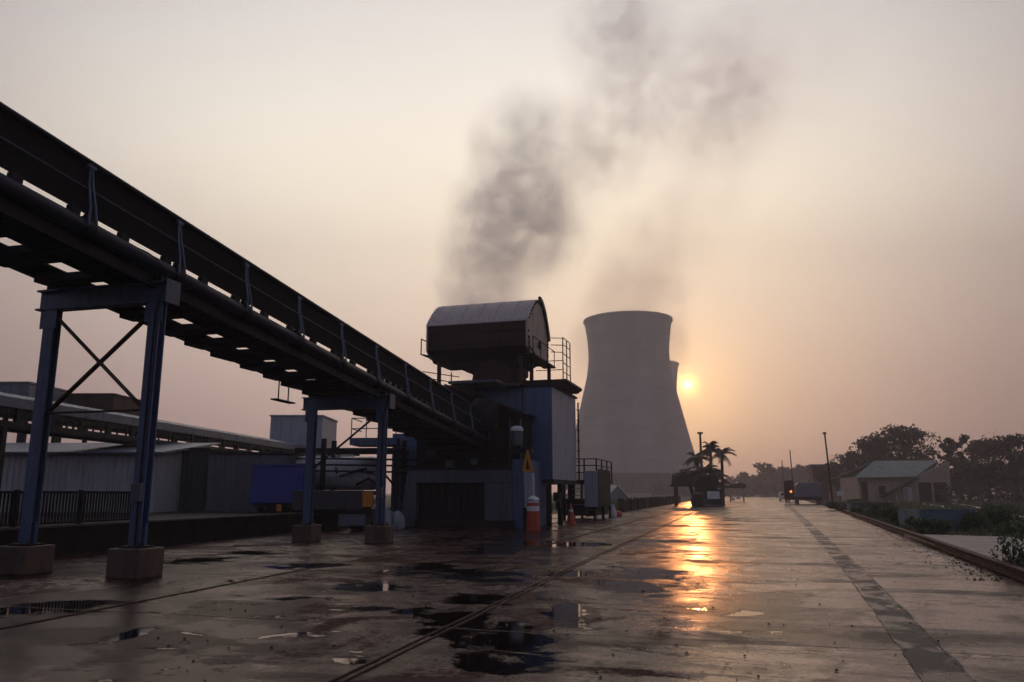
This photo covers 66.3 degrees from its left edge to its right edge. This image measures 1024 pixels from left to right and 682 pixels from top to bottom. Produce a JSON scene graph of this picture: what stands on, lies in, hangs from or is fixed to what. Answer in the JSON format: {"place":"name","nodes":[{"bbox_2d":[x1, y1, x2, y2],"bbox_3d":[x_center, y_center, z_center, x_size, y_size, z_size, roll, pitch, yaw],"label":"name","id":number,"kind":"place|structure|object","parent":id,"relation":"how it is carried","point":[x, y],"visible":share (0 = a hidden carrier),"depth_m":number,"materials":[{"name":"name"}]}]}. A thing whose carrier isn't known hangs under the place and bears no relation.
{"place":"outdoors","nodes":[
{"label":"outdoors","id":0,"kind":"place"},
{"bbox_2d":[0,381,66,442],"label":"tank house","id":1,"kind":"structure","parent":0,"point":[25,388],"depth_m":46.33,"materials":[{"name":"metal"}]},
{"bbox_2d":[51,393,140,442],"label":"tank house","id":2,"kind":"structure","parent":0,"point":[108,401],"depth_m":50.22,"materials":[{"name":"metal"}]},
{"bbox_2d":[269,415,337,456],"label":"tank house","id":3,"kind":"structure","parent":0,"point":[290,428],"depth_m":59.87,"materials":[{"name":"metal"}]},
{"bbox_2d":[0,495,1023,681],"bbox_3d":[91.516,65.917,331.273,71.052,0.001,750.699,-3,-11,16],"label":"road","id":4,"kind":"structure","parent":0,"point":[975,628],"depth_m":10.46,"materials":[{"name":"concrete"}]},
{"bbox_2d":[0,271,180,578],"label":"trestle","id":5,"kind":"object","parent":4,"relation":"on","point":[137,557],"visible":0.99,"depth_m":15.07,"materials":[{"name":"blue paint"}]},
{"bbox_2d":[0,101,490,449],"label":"belt conveyor","id":6,"kind":"object","parent":5,"relation":"on","point":[45,232],"visible":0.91,"depth_m":16.86,"materials":[{"name":"metal"}]},
{"bbox_2d":[0,516,589,629],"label":"sunken rail","id":7,"kind":"object","parent":4,"relation":"on","point":[216,586],"visible":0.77,"depth_m":12.16,"materials":[{"name":"metal"}]},
{"bbox_2d":[292,490,373,530],"bbox_3d":[-7.348,6.987,32.332,3.150,1.620,2.020,2,-11,-8],"label":"flatbed trailer","id":8,"kind":"object","parent":4,"relation":"on","point":[347,508],"visible":0.82,"depth_m":31.56,"materials":[{"name":"orange paint"}]},
{"bbox_2d":[292,389,394,543],"bbox_3d":[-5.311,3.954,24.953,3.190,4.759,0.680,-3,-11,15],"label":"trestle","id":9,"kind":"object","parent":4,"relation":"on","point":[379,530],"visible":1,"depth_m":24.92,"materials":[{"name":"blue paint"}]},
{"bbox_2d":[294,418,415,511],"bbox_3d":[-7.344,6.181,36.911,6.401,4.952,1.900,-1,-11,4],"label":"pipe rack","id":10,"kind":"object","parent":4,"relation":"on","point":[323,451],"visible":0.64,"depth_m":36.32,"materials":[{"name":"metal"}]},
{"bbox_2d":[373,507,392,524],"bbox_3d":[-5.378,7.358,32.553,0.878,0.978,0.934,0,-11,0],"label":"sack","id":11,"kind":"object","parent":4,"relation":"on","point":[388,515],"visible":0.2,"depth_m":32.37,"materials":[{"name":"grey fabric"}]},
{"bbox_2d":[392,511,405,529],"bbox_3d":[-4.872,7.537,32.993,0.668,0.793,0.743,-10,-15,43],"label":"sack","id":12,"kind":"object","parent":4,"relation":"on","point":[398,521],"visible":0.8,"depth_m":32.76,"materials":[{"name":"grey fabric"}]},
{"bbox_2d":[391,379,545,528],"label":"transfer house","id":13,"kind":"structure","parent":4,"relation":"on","point":[493,486],"depth_m":34.93,"materials":[{"name":"grey paint"}]},
{"bbox_2d":[420,296,581,393],"bbox_3d":[-0.526,0.435,40.102,7.300,5.550,5.300,-3,-11,16],"label":"conveyor head housing","id":14,"kind":"object","parent":13,"relation":"on","point":[506,343],"visible":0.83,"depth_m":39.08,"materials":[{"name":"metal"}]},
{"bbox_2d":[522,450,532,471],"bbox_3d":[0.669,5.149,33.646,0.480,0.930,0.030,-3,-11,16],"label":"warning sign","id":15,"kind":"object","parent":13,"relation":"attached to","point":[527,466],"visible":1,"depth_m":33.62,"materials":[{"name":"yellow metal"}]},
{"bbox_2d":[327,506,706,681],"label":"sunken rail","id":16,"kind":"object","parent":4,"relation":"on","point":[389,658],"visible":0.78,"depth_m":8.94,"materials":[{"name":"metal"}]},
{"bbox_2d":[476,384,580,525],"bbox_3d":[0.761,5.793,39.235,4.070,6.600,6.640,-3,-11,16],"label":"machine housing","id":17,"kind":"object","parent":4,"relation":"on","point":[551,408],"visible":0.36,"depth_m":37.63,"materials":[{"name":"metal"}]},
{"bbox_2d":[525,501,540,530],"bbox_3d":[0.870,7.218,32.418,0.640,1.200,0.640,0,-11,0],"label":"traffic barrel","id":18,"kind":"object","parent":4,"relation":"on","point":[533,521],"visible":0.98,"depth_m":32.20,"materials":[{"name":"orange plastic"}]},
{"bbox_2d":[527,495,538,500],"bbox_3d":[0.858,6.540,32.544,0.521,0.277,0.494,9,-14,-39],"label":"plastic bag","id":19,"kind":"object","parent":18,"relation":"on","point":[532,498],"visible":0.99,"depth_m":32.39,"materials":[{"name":"white plastic"}]},
{"bbox_2d":[565,503,576,524],"bbox_3d":[2.868,8.421,38.133,0.560,1.020,0.560,0,-11,0],"label":"traffic cone","id":20,"kind":"object","parent":4,"relation":"on","point":[570,519],"visible":1,"depth_m":37.97,"materials":[{"name":"orange plastic"}]},
{"bbox_2d":[140,517,1016,680],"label":"gravel","id":21,"kind":"structure","parent":4,"relation":"on","point":[1000,578],"depth_m":13.92,"materials":[{"name":"gravel"}]},
{"bbox_2d":[563,458,612,520],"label":"access platform","id":22,"kind":"structure","parent":4,"relation":"on","point":[595,501],"depth_m":44.39,"materials":[{"name":"metal"}]},
{"bbox_2d":[489,507,686,568],"bbox_3d":[9.154,11.437,51.030,0.735,0.018,74.301,-3,-11,15],"label":"sunken rail","id":23,"kind":"object","parent":4,"relation":"on","point":[561,541],"visible":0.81,"depth_m":23.60,"materials":[{"name":"metal"}]},
{"bbox_2d":[611,504,616,516],"bbox_3d":[6.400,10.795,49.769,0.500,0.800,0.487,0,-11,0],"label":"rubbish sack","id":24,"kind":"object","parent":4,"relation":"on","point":[613,512],"visible":0.81,"depth_m":49.59,"materials":[{"name":"white plastic"}]},
{"bbox_2d":[617,496,680,511],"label":"boundary wall","id":25,"kind":"structure","parent":4,"relation":"on","point":[626,504],"depth_m":78.83,"materials":[{"name":"grey concrete"}]},
{"bbox_2d":[671,467,693,494],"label":"palm tree","id":26,"kind":"object","parent":4,"relation":"on","point":[686,471],"visible":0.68,"depth_m":98.11,"materials":[{"name":"green plant"}]},
{"bbox_2d":[669,472,720,505],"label":"thatched shelter","id":27,"kind":"object","parent":4,"relation":"on","point":[685,481],"visible":0.59,"depth_m":96.15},
{"bbox_2d":[681,452,713,472],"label":"palm tree","id":28,"kind":"object","parent":4,"relation":"on","point":[697,458],"visible":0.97,"depth_m":99.30,"materials":[{"name":"green plant"}]},
{"bbox_2d":[691,492,705,506],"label":"dark drum","id":29,"kind":"object","parent":4,"relation":"on","point":[698,499],"visible":1,"depth_m":88.57,"materials":[{"name":"metal"}]},
{"bbox_2d":[697,432,702,465],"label":"utility pole","id":30,"kind":"object","parent":4,"relation":"on","point":[700,441],"visible":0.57,"depth_m":103.28,"materials":[{"name":"grey metal"}]},
{"bbox_2d":[690,463,722,495],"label":"palm tree","id":31,"kind":"object","parent":4,"relation":"on","point":[705,470],"visible":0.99,"depth_m":95.29,"materials":[{"name":"green plant"}]},
{"bbox_2d":[699,441,725,470],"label":"palm tree","id":32,"kind":"object","parent":4,"relation":"on","point":[710,447],"visible":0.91,"depth_m":102.78,"materials":[{"name":"green plant"}]},
{"bbox_2d":[705,489,723,505],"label":"roadside booth","id":33,"kind":"object","parent":4,"relation":"on","point":[713,497],"visible":0.93,"depth_m":92.16,"materials":[{"name":"metal"}]},
{"bbox_2d":[710,469,733,487],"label":"palm tree","id":34,"kind":"object","parent":4,"relation":"on","point":[724,481],"visible":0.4,"depth_m":97.80,"materials":[{"name":"green plant"}]},
{"bbox_2d":[712,447,736,504],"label":"palm tree","id":35,"kind":"object","parent":4,"relation":"on","point":[723,452],"visible":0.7,"depth_m":106.44,"materials":[{"name":"green plant"}]},
{"bbox_2d":[717,482,745,500],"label":"shelter","id":36,"kind":"object","parent":4,"relation":"on","point":[740,485],"visible":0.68,"depth_m":146.88,"materials":[{"name":"paint"}]},
{"bbox_2d":[779,492,789,500],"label":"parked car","id":37,"kind":"object","parent":4,"relation":"on","point":[781,495],"visible":0.5,"depth_m":147.33,"materials":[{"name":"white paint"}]},
{"bbox_2d":[789,450,793,486],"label":"utility pole","id":38,"kind":"object","parent":4,"relation":"on","point":[791,467],"visible":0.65,"depth_m":187.52,"materials":[{"name":"grey metal"}]},
{"bbox_2d":[783,480,822,503],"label":"tarpaulin truck","id":39,"kind":"object","parent":4,"relation":"on","point":[797,492],"visible":0.95,"depth_m":110.22,"materials":[{"name":"fabric"}]},
{"bbox_2d":[786,504,927,681],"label":"road seam","id":40,"kind":"object","parent":4,"relation":"on","point":[914,665],"visible":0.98,"depth_m":8.41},
{"bbox_2d":[787,504,971,681],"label":"road patch","id":41,"kind":"object","parent":4,"relation":"on","point":[930,659],"visible":0.98,"depth_m":8.81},
{"bbox_2d":[798,512,977,681],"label":"road seam","id":42,"kind":"object","parent":41,"relation":"on","point":[934,640],"visible":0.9,"depth_m":9.05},
{"bbox_2d":[806,500,1023,581],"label":"edge rail","id":43,"kind":"object","parent":4,"relation":"on","point":[1009,570],"visible":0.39,"depth_m":18.35,"materials":[{"name":"concrete"}]},
{"bbox_2d":[0,0,1023,493],"label":"sky","id":44,"kind":"structure","parent":0,"point":[822,200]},
{"bbox_2d":[56,494,1023,556],"bbox_3d":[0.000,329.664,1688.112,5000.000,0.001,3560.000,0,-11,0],"label":"ground","id":45,"kind":"structure","parent":0,"point":[388,499],"depth_m":146.29,"materials":[{"name":"brown soil"}]},
{"bbox_2d":[0,505,390,556],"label":"platform","id":46,"kind":"structure","parent":45,"relation":"on","point":[72,540],"depth_m":24.11,"materials":[{"name":"black concrete"}]},
{"bbox_2d":[0,490,130,526],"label":"slatted railing","id":47,"kind":"object","parent":46,"relation":"on","point":[15,507],"visible":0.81,"depth_m":19.60,"materials":[{"name":"metal"}]},
{"bbox_2d":[0,443,220,512],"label":"shed","id":48,"kind":"structure","parent":46,"relation":"on","point":[91,466],"depth_m":33.62,"materials":[{"name":"grey metal"}]},
{"bbox_2d":[0,392,354,488],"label":"belt conveyor","id":49,"kind":"object","parent":46,"relation":"on","point":[17,409],"visible":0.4,"depth_m":35.05,"materials":[{"name":"metal"}]},
{"bbox_2d":[0,508,374,529],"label":"platform kerb","id":50,"kind":"structure","parent":46,"relation":"on","point":[65,525],"depth_m":22.39,"materials":[{"name":"concrete"}]},
{"bbox_2d":[163,448,249,510],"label":"shed","id":51,"kind":"structure","parent":46,"relation":"on","point":[193,481],"depth_m":36.09,"materials":[{"name":"metal"}]},
{"bbox_2d":[205,452,316,510],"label":"shed","id":52,"kind":"structure","parent":46,"relation":"on","point":[229,477],"depth_m":35.50,"materials":[{"name":"metal"}]},
{"bbox_2d":[249,464,316,511],"bbox_3d":[-10.198,6.599,35.077,2.308,2.030,3.110,1,-11,-4],"label":"skip trailer","id":53,"kind":"object","parent":46,"relation":"on","point":[276,485],"visible":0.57,"depth_m":33.65,"materials":[{"name":"blue metal"}]},
{"bbox_2d":[295,454,376,508],"bbox_3d":[-8.520,6.753,37.779,5.152,2.760,1.860,0,-11,-2],"label":"tank trailer","id":54,"kind":"object","parent":46,"relation":"on","point":[350,481],"visible":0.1,"depth_m":37.31,"materials":[{"name":"white paint"}]},
{"bbox_2d":[611,485,629,500],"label":"ridge tent","id":55,"kind":"object","parent":45,"relation":"on","point":[617,491],"visible":0.31,"depth_m":147.45,"materials":[{"name":"white fabric"}]},
{"bbox_2d":[566,310,696,495],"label":"cooling tower","id":56,"kind":"structure","parent":45,"relation":"on","point":[633,429],"depth_m":409.43,"materials":[{"name":"concrete"}]},
{"bbox_2d":[670,360,678,389],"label":"cooling tower","id":57,"kind":"structure","parent":45,"relation":"on","point":[674,366],"depth_m":577.53,"materials":[{"name":"concrete"}]},
{"bbox_2d":[725,476,737,489],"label":"broadleaf tree","id":58,"kind":"object","parent":45,"relation":"on","point":[730,480],"visible":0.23,"depth_m":435.74,"materials":[{"name":"green plant"}]},
{"bbox_2d":[736,471,754,494],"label":"broadleaf tree","id":59,"kind":"object","parent":45,"relation":"on","point":[744,476],"visible":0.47,"depth_m":391.81,"materials":[{"name":"green plant"}]},
{"bbox_2d":[745,472,770,495],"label":"broadleaf tree","id":60,"kind":"object","parent":45,"relation":"on","point":[759,477],"visible":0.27,"depth_m":386.16,"materials":[{"name":"green plant"}]},
{"bbox_2d":[753,462,779,496],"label":"broadleaf tree","id":61,"kind":"object","parent":45,"relation":"on","point":[767,470],"visible":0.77,"depth_m":373.24,"materials":[{"name":"green plant"}]},
{"bbox_2d":[775,467,791,480],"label":"broadleaf tree","id":62,"kind":"object","parent":45,"relation":"on","point":[777,474],"visible":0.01,"depth_m":373.46,"materials":[{"name":"green plant"}]},
{"bbox_2d":[552,499,1023,566],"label":"grass","id":63,"kind":"structure","parent":45,"relation":"on","point":[906,505],"depth_m":71.92,"materials":[{"name":"green plant"}]},
{"bbox_2d":[776,467,802,485],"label":"broadleaf tree","id":64,"kind":"object","parent":45,"relation":"on","point":[787,473],"visible":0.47,"depth_m":363.74,"materials":[{"name":"green plant"}]},
{"bbox_2d":[792,464,808,481],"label":"broadleaf tree","id":65,"kind":"object","parent":45,"relation":"on","point":[798,470],"visible":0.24,"depth_m":354.19,"materials":[{"name":"green plant"}]},
{"bbox_2d":[802,468,809,481],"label":"broadleaf tree","id":66,"kind":"object","parent":45,"relation":"on","point":[805,480],"visible":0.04,"depth_m":337.11,"materials":[{"name":"green plant"}]},
{"bbox_2d":[806,464,840,500],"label":"brick building","id":67,"kind":"structure","parent":45,"relation":"on","point":[814,469],"depth_m":166.82,"materials":[{"name":"paint"}]},
{"bbox_2d":[823,432,833,501],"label":"utility pole","id":68,"kind":"object","parent":45,"relation":"on","point":[830,483],"visible":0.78,"depth_m":90.75,"materials":[{"name":"grey metal"}]},
{"bbox_2d":[825,501,842,509],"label":"shrub","id":69,"kind":"object","parent":45,"relation":"on","point":[832,505],"visible":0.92,"depth_m":70.18,"materials":[{"name":"green plant"}]},
{"bbox_2d":[837,491,843,502],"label":"notice board","id":70,"kind":"object","parent":45,"relation":"on","point":[840,493],"visible":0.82,"depth_m":86.36,"materials":[{"name":"white paint"}]},
{"bbox_2d":[817,452,864,490],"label":"broadleaf tree","id":71,"kind":"object","parent":45,"relation":"on","point":[835,467],"visible":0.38,"depth_m":162.24,"materials":[{"name":"green plant"}]},
{"bbox_2d":[839,499,857,511],"bbox_3d":[26.969,13.149,62.495,1.849,1.096,1.248,-6,-13,29],"label":"shrub","id":72,"kind":"object","parent":45,"relation":"on","point":[841,508],"visible":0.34,"depth_m":62.58,"materials":[{"name":"green plant"}]},
{"bbox_2d":[850,504,869,514],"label":"shrub","id":73,"kind":"object","parent":45,"relation":"on","point":[859,508],"visible":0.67,"depth_m":53.08,"materials":[{"name":"green plant"}]},
{"bbox_2d":[854,498,868,501],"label":"shrub","id":74,"kind":"object","parent":45,"relation":"on","point":[863,500],"visible":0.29,"depth_m":71.69,"materials":[{"name":"green plant"}]},
{"bbox_2d":[843,436,893,467],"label":"broadleaf tree","id":75,"kind":"object","parent":45,"relation":"on","point":[851,460],"visible":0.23,"depth_m":152.83,"materials":[{"name":"green plant"}]},
{"bbox_2d":[865,505,888,518],"bbox_3d":[21.049,9.845,45.111,1.432,0.911,1.321,0,-11,0],"label":"shrub","id":76,"kind":"object","parent":45,"relation":"on","point":[871,511],"visible":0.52,"depth_m":44.89,"materials":[{"name":"green plant"}]},
{"bbox_2d":[877,501,893,507],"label":"shrub","id":77,"kind":"object","parent":45,"relation":"on","point":[884,504],"visible":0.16,"depth_m":51.57,"materials":[{"name":"green plant"}]},
{"bbox_2d":[876,506,899,518],"bbox_3d":[19.737,9.087,41.133,1.383,0.883,0.937,0,-11,0],"label":"shrub","id":78,"kind":"object","parent":45,"relation":"on","point":[885,512],"visible":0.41,"depth_m":41.01,"materials":[{"name":"green plant"}]},
{"bbox_2d":[832,461,952,503],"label":"tiled house","id":79,"kind":"structure","parent":45,"relation":"on","point":[902,481],"depth_m":117.68,"materials":[{"name":"paint"}]},
{"bbox_2d":[861,482,868,499],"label":"door","id":80,"kind":"structure","parent":79,"relation":"in","point":[864,489],"depth_m":117.77,"materials":[{"name":"wood"}]},
{"bbox_2d":[878,486,885,494],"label":"window","id":81,"kind":"structure","parent":79,"relation":"in","point":[882,490],"depth_m":117.60,"materials":[{"name":"paint"}]},
{"bbox_2d":[903,487,912,501],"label":"white door","id":82,"kind":"structure","parent":79,"relation":"in","point":[910,497],"depth_m":117.20,"materials":[{"name":"paint"}]},
{"bbox_2d":[885,508,902,525],"bbox_3d":[18.321,8.346,37.177,1.229,0.825,1.012,6,-13,-29],"label":"shrub","id":83,"kind":"object","parent":45,"relation":"on","point":[892,516],"visible":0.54,"depth_m":36.96,"materials":[{"name":"green plant"}]},
{"bbox_2d":[847,423,943,468],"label":"broadleaf tree","id":84,"kind":"object","parent":45,"relation":"on","point":[899,439],"visible":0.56,"depth_m":147.23,"materials":[{"name":"green plant"}]},
{"bbox_2d":[904,516,937,529],"bbox_3d":[15.885,7.108,30.368,1.047,0.663,1.144,5,-12,-23],"label":"shrub","id":85,"kind":"object","parent":45,"relation":"on","point":[910,520],"visible":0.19,"depth_m":30.42,"materials":[{"name":"green plant"}]},
{"bbox_2d":[915,517,953,534],"bbox_3d":[15.543,6.860,28.961,0.976,0.683,1.325,7,-13,-32],"label":"shrub","id":86,"kind":"object","parent":45,"relation":"on","point":[927,523],"visible":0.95,"depth_m":28.80,"materials":[{"name":"green plant"}]},
{"bbox_2d":[897,509,976,530],"bbox_3d":[17.931,7.523,33.123,2.330,0.870,2.060,0,-11,2],"label":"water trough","id":87,"kind":"object","parent":45,"relation":"on","point":[954,515],"visible":0.59,"depth_m":32.21,"materials":[{"name":"grey concrete"}]},
{"bbox_2d":[938,434,979,501],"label":"broadleaf tree","id":88,"kind":"object","parent":45,"relation":"on","point":[949,447],"visible":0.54,"depth_m":139.47,"materials":[{"name":"green plant"}]},
{"bbox_2d":[945,456,991,502],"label":"broadleaf tree","id":89,"kind":"object","parent":45,"relation":"on","point":[969,470],"visible":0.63,"depth_m":123.05,"materials":[{"name":"green plant"}]},
{"bbox_2d":[955,510,992,530],"bbox_3d":[18.727,7.225,31.457,1.310,0.889,1.804,1,-11,-7],"label":"shrub","id":90,"kind":"object","parent":45,"relation":"on","point":[974,520],"visible":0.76,"depth_m":31.43,"materials":[{"name":"green plant"}]},
{"bbox_2d":[933,480,1023,503],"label":"undergrowth","id":91,"kind":"object","parent":45,"relation":"on","point":[998,495],"visible":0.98,"depth_m":106.35,"materials":[{"name":"green plant"}]},
{"bbox_2d":[971,503,995,514],"bbox_3d":[27.443,9.829,45.133,1.923,0.955,1.721,0,-11,0],"label":"shrub","id":92,"kind":"object","parent":45,"relation":"on","point":[983,507],"visible":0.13,"depth_m":45.42,"materials":[{"name":"green plant"}]},
{"bbox_2d":[953,437,1023,501],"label":"broadleaf tree","id":93,"kind":"object","parent":45,"relation":"on","point":[980,449],"visible":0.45,"depth_m":132.94,"materials":[{"name":"green plant"}]},
{"bbox_2d":[977,433,1023,502],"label":"broadleaf tree","id":94,"kind":"object","parent":45,"relation":"on","point":[996,472],"visible":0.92,"depth_m":119.75,"materials":[{"name":"green plant"}]},
{"bbox_2d":[977,505,1023,525],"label":"shrub","id":95,"kind":"object","parent":45,"relation":"on","point":[998,513],"visible":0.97,"depth_m":29.91,"materials":[{"name":"green plant"}]},
{"bbox_2d":[982,430,1022,491],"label":"broadleaf tree","id":96,"kind":"object","parent":45,"relation":"on","point":[1002,455],"visible":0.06,"depth_m":149.35,"materials":[{"name":"green plant"}]},
{"bbox_2d":[986,518,1023,536],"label":"shrub","id":97,"kind":"object","parent":45,"relation":"on","point":[1019,527],"visible":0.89,"depth_m":27.15,"materials":[{"name":"green plant"}]},
{"bbox_2d":[989,529,1023,567],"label":"weed plant","id":98,"kind":"object","parent":45,"relation":"on","point":[1007,546],"visible":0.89,"depth_m":14.88,"materials":[{"name":"green plant"}]},
{"bbox_2d":[999,503,1023,515],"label":"shrub","id":99,"kind":"object","parent":45,"relation":"on","point":[1009,507],"visible":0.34,"depth_m":48.00,"materials":[{"name":"green plant"}]},
{"bbox_2d":[1006,435,1023,482],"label":"broadleaf tree","id":100,"kind":"object","parent":45,"relation":"on","point":[1008,459],"visible":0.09,"depth_m":129.34,"materials":[{"name":"green plant"}]},
{"bbox_2d":[1010,547,1023,562],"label":"weed plant","id":101,"kind":"object","parent":45,"relation":"on","point":[1020,555],"visible":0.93,"depth_m":14.69,"materials":[{"name":"green plant"}]},
{"bbox_2d":[904,534,1023,564],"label":"pavement","id":102,"kind":"structure","parent":0,"point":[983,545],"depth_m":22.72,"materials":[{"name":"concrete"}]}
]}

